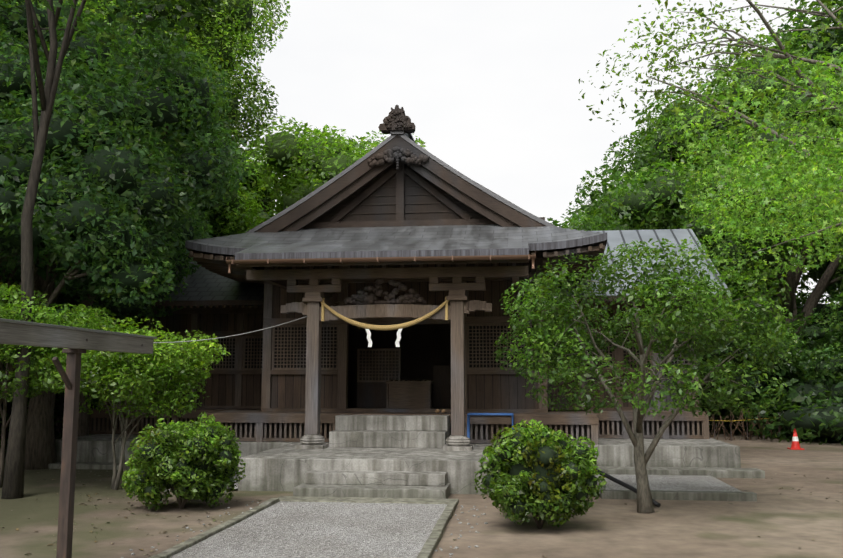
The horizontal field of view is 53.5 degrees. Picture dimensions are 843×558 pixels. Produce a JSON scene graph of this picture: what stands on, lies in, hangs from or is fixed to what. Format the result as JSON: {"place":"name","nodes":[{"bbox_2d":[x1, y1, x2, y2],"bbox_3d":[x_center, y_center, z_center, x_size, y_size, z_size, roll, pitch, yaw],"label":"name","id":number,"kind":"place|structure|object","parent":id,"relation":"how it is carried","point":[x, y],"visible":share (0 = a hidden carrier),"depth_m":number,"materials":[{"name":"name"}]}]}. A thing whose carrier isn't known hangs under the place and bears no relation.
{"place":"outdoors","nodes":[
{"label":"outdoors","id":0,"kind":"place"},
{"bbox_2d":[3,364,30,401],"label":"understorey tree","id":1,"kind":"object","parent":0,"point":[13,388],"depth_m":18.23,"materials":[{"name":"green plant"}]},
{"bbox_2d":[0,0,41,53],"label":"tree","id":2,"kind":"object","parent":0,"point":[14,16],"depth_m":16.09,"materials":[{"name":"green plant"}]},
{"bbox_2d":[169,501,446,557],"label":"gravel path","id":3,"kind":"structure","parent":0,"point":[281,529],"depth_m":10.06,"materials":[{"name":"grey gravel"}]},
{"bbox_2d":[202,408,598,444],"bbox_3d":[-0.073,3.626,21.599,8.360,0.610,8.490,-1,-7,7],"label":"shrine veranda","id":4,"kind":"object","parent":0,"point":[255,424],"visible":0.67,"depth_m":17.67,"materials":[{"name":"brown wood"}]},
{"bbox_2d":[435,409,445,412],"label":"shoes","id":5,"kind":"object","parent":4,"relation":"on","point":[442,411],"visible":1,"depth_m":17.66,"materials":[{"name":"brown leather"}]},
{"bbox_2d":[0,423,842,557],"bbox_3d":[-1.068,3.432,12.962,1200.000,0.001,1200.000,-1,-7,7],"label":"ground","id":6,"kind":"structure","parent":0,"point":[781,524],"depth_m":11.02,"materials":[{"name":"brown soil"}]},
{"bbox_2d":[0,282,116,487],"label":"tree","id":7,"kind":"object","parent":6,"relation":"on","point":[9,309],"depth_m":13.73,"materials":[{"name":"green plant"}]},
{"bbox_2d":[11,307,139,439],"bbox_3d":[-9.567,2.349,21.901,5.018,4.307,4.877,-1,-7,7],"label":"understorey tree","id":8,"kind":"object","parent":6,"relation":"on","point":[58,426],"depth_m":21.96,"materials":[{"name":"green plant"}]},
{"bbox_2d":[0,318,156,557],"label":"lantern frame post","id":9,"kind":"object","parent":6,"relation":"on","point":[77,342],"visible":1,"depth_m":7.92,"materials":[{"name":"wood"}]},
{"bbox_2d":[0,108,178,403],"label":"podocarpus tree","id":10,"kind":"object","parent":6,"relation":"on","point":[69,248],"depth_m":15.51,"materials":[{"name":"green plant"}]},
{"bbox_2d":[2,142,212,436],"bbox_3d":[-8.075,0.443,20.281,5.785,7.724,5.239,-1,-7,7],"label":"podocarpus tree","id":11,"kind":"object","parent":6,"relation":"on","point":[147,311],"depth_m":19.95,"materials":[{"name":"green plant"}]},
{"bbox_2d":[0,0,220,498],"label":"tall thin tree","id":12,"kind":"object","parent":6,"relation":"on","point":[13,481],"depth_m":13.94,"materials":[{"name":"brown plant"}]},
{"bbox_2d":[31,343,208,488],"bbox_3d":[-5.168,2.259,14.189,2.942,2.634,3.116,-1,-7,7],"label":"multi stem tree","id":13,"kind":"object","parent":6,"relation":"on","point":[162,399],"depth_m":13.83,"materials":[{"name":"green plant"}]},
{"bbox_2d":[29,325,210,488],"bbox_3d":[-5.270,2.205,14.471,3.081,2.811,3.040,-1,-7,7],"label":"multi stem tree","id":14,"kind":"object","parent":6,"relation":"on","point":[188,381],"depth_m":14.22,"materials":[{"name":"green plant"}]},
{"bbox_2d":[0,0,249,469],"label":"podocarpus tree","id":15,"kind":"object","parent":6,"relation":"on","point":[163,160],"depth_m":16.32,"materials":[{"name":"green plant"}]},
{"bbox_2d":[44,312,230,489],"bbox_3d":[-4.829,2.077,14.379,3.158,3.046,3.057,-1,-7,7],"label":"multi stem tree","id":16,"kind":"object","parent":6,"relation":"on","point":[202,363],"depth_m":14.01,"materials":[{"name":"green plant"}]},
{"bbox_2d":[2,0,290,195],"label":"camphor tree","id":17,"kind":"object","parent":6,"relation":"on","point":[247,40],"depth_m":29.36,"materials":[{"name":"green plant"}]},
{"bbox_2d":[120,141,230,222],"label":"forest tree","id":18,"kind":"object","parent":6,"relation":"on","point":[212,215],"depth_m":37.41,"materials":[{"name":"green plant"}]},
{"bbox_2d":[120,411,246,510],"bbox_3d":[-3.464,2.648,12.222,1.831,1.399,1.839,-1,-7,7],"label":"round bush","id":19,"kind":"object","parent":6,"relation":"on","point":[152,471],"depth_m":11.81,"materials":[{"name":"green plant"}]},
{"bbox_2d":[198,132,282,235],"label":"forest tree","id":20,"kind":"object","parent":6,"relation":"on","point":[263,199],"depth_m":42.85,"materials":[{"name":"green plant"}]},
{"bbox_2d":[149,496,458,557],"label":"path kerb","id":21,"kind":"structure","parent":6,"relation":"on","point":[432,542],"depth_m":11.27,"materials":[{"name":"grey stone"}]},
{"bbox_2d":[121,501,487,557],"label":"scattered pebbles","id":22,"kind":"object","parent":6,"relation":"on","point":[456,547],"visible":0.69,"depth_m":10.49,"materials":[{"name":"grey stone"}]},
{"bbox_2d":[201,115,425,237],"bbox_3d":[-4.724,-0.594,41.110,13.383,14.774,12.538,-1,-7,7],"label":"tree","id":23,"kind":"object","parent":6,"relation":"on","point":[287,183],"depth_m":37.25,"materials":[{"name":"green plant"}]},
{"bbox_2d":[48,422,764,500],"bbox_3d":[-0.627,4.086,20.234,15.200,0.650,13.400,-1,-7,7],"label":"foundation","id":24,"kind":"object","parent":6,"relation":"on","point":[714,458],"visible":0.1,"depth_m":16.62,"materials":[{"name":"stone"}]},
{"bbox_2d":[56,260,263,434],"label":"building wing","id":25,"kind":"structure","parent":24,"relation":"on","point":[234,382],"depth_m":21.05,"materials":[{"name":"brown wood"}]},
{"bbox_2d":[261,250,547,412],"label":"shrine hall walls","id":26,"kind":"structure","parent":24,"relation":"on","point":[357,372],"depth_m":18.93,"materials":[{"name":"brown wood"}]},
{"bbox_2d":[185,224,606,269],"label":"porch roof","id":27,"kind":"structure","parent":26,"relation":"on","point":[550,239],"depth_m":17.82,"materials":[{"name":"grey metal"}]},
{"bbox_2d":[189,243,604,283],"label":"eave rafters","id":28,"kind":"object","parent":26,"relation":"on","point":[216,263],"visible":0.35,"depth_m":17.76,"materials":[{"name":"brown wood"}]},
{"bbox_2d":[245,130,556,232],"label":"shrine roof gable","id":29,"kind":"structure","parent":26,"relation":"on","point":[408,137],"depth_m":18.45,"materials":[{"name":"wood"}]},
{"bbox_2d":[236,259,528,266],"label":"kohai rafters","id":30,"kind":"object","parent":29,"relation":"attached to","point":[385,263],"visible":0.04,"depth_m":15.80,"materials":[{"name":"brown wood"}]},
{"bbox_2d":[378,105,415,133],"bbox_3d":[-0.528,-3.550,18.510,0.829,0.576,0.360,-1,-7,7],"label":"roof finial","id":31,"kind":"object","parent":29,"relation":"attached to","point":[396,119],"visible":1,"depth_m":18.37,"materials":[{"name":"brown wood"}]},
{"bbox_2d":[255,135,544,231],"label":"gable bargeboards","id":32,"kind":"object","parent":29,"relation":"attached to","point":[397,181],"visible":0.9,"depth_m":18.56,"materials":[{"name":"brown wood"}]},
{"bbox_2d":[386,380,433,408],"bbox_3d":[-0.266,2.667,19.167,1.040,0.710,0.560,-1,-7,7],"label":"offering box","id":33,"kind":"object","parent":26,"relation":"on","point":[408,394],"visible":0.96,"depth_m":18.94,"materials":[{"name":"brown wood"}]},
{"bbox_2d":[546,229,731,438],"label":"building wing","id":34,"kind":"structure","parent":24,"relation":"on","point":[686,425],"depth_m":19.93,"materials":[{"name":"brown wood"}]},
{"bbox_2d":[238,415,589,498],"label":"stone steps","id":35,"kind":"structure","parent":6,"relation":"on","point":[390,456],"depth_m":14.05,"materials":[{"name":"stone"}]},
{"bbox_2d":[295,434,472,450],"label":"pillar bases","id":36,"kind":"object","parent":35,"relation":"on","point":[453,442],"visible":0.98,"depth_m":15.96,"materials":[{"name":"grey stone"}]},
{"bbox_2d":[246,266,528,435],"bbox_3d":[-0.585,1.526,17.398,5.600,3.230,2.605,-1,-7,7],"label":"kohai porch frame","id":37,"kind":"object","parent":36,"relation":"on","point":[314,290],"visible":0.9,"depth_m":16.30,"materials":[{"name":"brown wood"}]},
{"bbox_2d":[153,316,306,342],"bbox_3d":[-3.255,0.434,10.589,0.012,0.868,12.120,-1,-7,10],"label":"overhead wire","id":38,"kind":"object","parent":37,"relation":"attached to","point":[223,337],"visible":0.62,"depth_m":12.30,"materials":[{"name":"grey metal"}]},
{"bbox_2d":[235,238,528,259],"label":"porch roof","id":39,"kind":"structure","parent":37,"relation":"on","point":[410,248],"depth_m":16.03,"materials":[{"name":"grey metal"}]},
{"bbox_2d":[226,251,535,273],"bbox_3d":[-0.808,-0.309,15.656,5.845,0.325,0.160,-1,-7,7],"label":"kohai gutter","id":40,"kind":"object","parent":39,"relation":"attached to","point":[390,259],"visible":1,"depth_m":15.60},
{"bbox_2d":[344,278,425,304],"bbox_3d":[-0.725,0.245,16.442,1.625,0.561,0.152,-1,-7,7],"label":"carved ornament","id":41,"kind":"object","parent":37,"relation":"attached to","point":[361,297],"visible":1,"depth_m":16.41,"materials":[{"name":"brown wood"}]},
{"bbox_2d":[321,297,448,346],"bbox_3d":[-0.732,0.824,16.232,2.669,0.993,0.124,-1,-7,7],"label":"shimenawa rope","id":42,"kind":"object","parent":37,"relation":"attached to","point":[367,327],"visible":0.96,"depth_m":16.19,"materials":[{"name":"brown fabric"}]},
{"bbox_2d":[467,413,513,437],"bbox_3d":[1.407,3.058,17.029,0.940,0.640,0.340,-1,-7,7],"label":"blue rail stand","id":43,"kind":"object","parent":35,"relation":"on","point":[485,414],"visible":0.67,"depth_m":16.92,"materials":[{"name":"blue paint"}]},
{"bbox_2d":[0,266,842,452],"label":"forest edge shrub","id":44,"kind":"object","parent":6,"relation":"on","point":[794,378],"depth_m":26.06,"materials":[{"name":"green plant"}]},
{"bbox_2d":[2,469,842,556],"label":"ground litter leaves","id":45,"kind":"object","parent":6,"relation":"on","point":[233,513],"visible":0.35,"depth_m":11.49,"materials":[{"name":"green plant"}]},
{"bbox_2d":[233,472,742,493],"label":"stone slab","id":46,"kind":"structure","parent":6,"relation":"on","point":[682,483],"depth_m":14.75,"materials":[{"name":"grey stone"}]},
{"bbox_2d":[474,419,606,528],"bbox_3d":[1.481,2.466,10.617,1.624,1.374,1.703,-1,-7,7],"label":"round bush","id":47,"kind":"object","parent":6,"relation":"on","point":[588,464],"depth_m":10.17,"materials":[{"name":"green plant"}]},
{"bbox_2d":[567,457,660,506],"bbox_3d":[2.905,3.124,13.124,0.157,0.657,2.073,5,-9,-36],"label":"pole","id":48,"kind":"object","parent":6,"relation":"on","point":[625,485],"visible":0.42,"depth_m":12.86,"materials":[{"name":"black"}]},
{"bbox_2d":[493,238,800,512],"bbox_3d":[3.211,1.383,12.044,4.375,3.879,4.188,-1,-7,7],"label":"small tree","id":49,"kind":"object","parent":6,"relation":"on","point":[696,313],"depth_m":11.47,"materials":[{"name":"green plant"}]},
{"bbox_2d":[601,33,842,431],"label":"round tree","id":50,"kind":"object","parent":6,"relation":"on","point":[630,155],"depth_m":29.55,"materials":[{"name":"green plant"}]},
{"bbox_2d":[633,131,842,306],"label":"forest tree","id":51,"kind":"object","parent":6,"relation":"on","point":[804,277],"depth_m":44.65,"materials":[{"name":"green plant"}]},
{"bbox_2d":[703,369,782,433],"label":"understorey tree","id":52,"kind":"object","parent":6,"relation":"on","point":[704,374],"depth_m":28.05,"materials":[{"name":"green plant"}]},
{"bbox_2d":[706,408,784,440],"bbox_3d":[9.563,4.519,26.045,4.570,1.004,0.839,2,-7,-18],"label":"shrub","id":53,"kind":"object","parent":6,"relation":"on","point":[732,431],"visible":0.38,"depth_m":26.05,"materials":[{"name":"plant"}]},
{"bbox_2d":[711,0,842,295],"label":"forest tree","id":54,"kind":"object","parent":6,"relation":"on","point":[810,45],"depth_m":34.21,"materials":[{"name":"green plant"}]},
{"bbox_2d":[748,313,842,387],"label":"understorey tree","id":55,"kind":"object","parent":6,"relation":"on","point":[797,361],"depth_m":26.77,"materials":[{"name":"green plant"}]},
{"bbox_2d":[787,429,804,449],"bbox_3d":[10.092,4.317,22.566,0.340,0.550,0.340,-1,-7,7],"label":"traffic cone","id":56,"kind":"object","parent":6,"relation":"on","point":[795,445],"visible":1,"depth_m":22.49,"materials":[{"name":"red plastic"}]},
{"bbox_2d":[797,243,832,268],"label":"forest tree","id":57,"kind":"object","parent":6,"relation":"on","point":[814,255],"depth_m":46.49,"materials":[{"name":"green plant"}]},
{"bbox_2d":[231,0,838,303],"label":"sky","id":58,"kind":"structure","parent":0,"point":[491,88],"materials":[{"name":"white"}]},
{"bbox_2d":[547,213,655,230],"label":"round tree","id":59,"kind":"object","parent":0,"point":[573,225],"depth_m":30.18,"materials":[{"name":"green plant"}]},
{"bbox_2d":[561,112,805,301],"bbox_3d":[9.649,-0.269,31.615,9.390,12.057,9.232,-1,-7,7],"label":"round tree","id":60,"kind":"object","parent":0,"point":[662,218],"depth_m":28.91,"materials":[{"name":"green plant"}]},
{"bbox_2d":[578,0,842,231],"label":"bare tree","id":61,"kind":"object","parent":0,"point":[671,34],"depth_m":15.60,"materials":[{"name":"green plant"}]},
{"bbox_2d":[650,1,842,331],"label":"maple tree","id":62,"kind":"object","parent":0,"point":[780,173],"depth_m":9.20,"materials":[{"name":"green plant"}]},
{"bbox_2d":[794,0,842,78],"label":"tree","id":63,"kind":"object","parent":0,"point":[839,4],"depth_m":34.49,"materials":[{"name":"green plant"}]},
{"bbox_2d":[803,291,842,360],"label":"understorey tree","id":64,"kind":"object","parent":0,"point":[834,305],"depth_m":26.97,"materials":[{"name":"green plant"}]}
]}

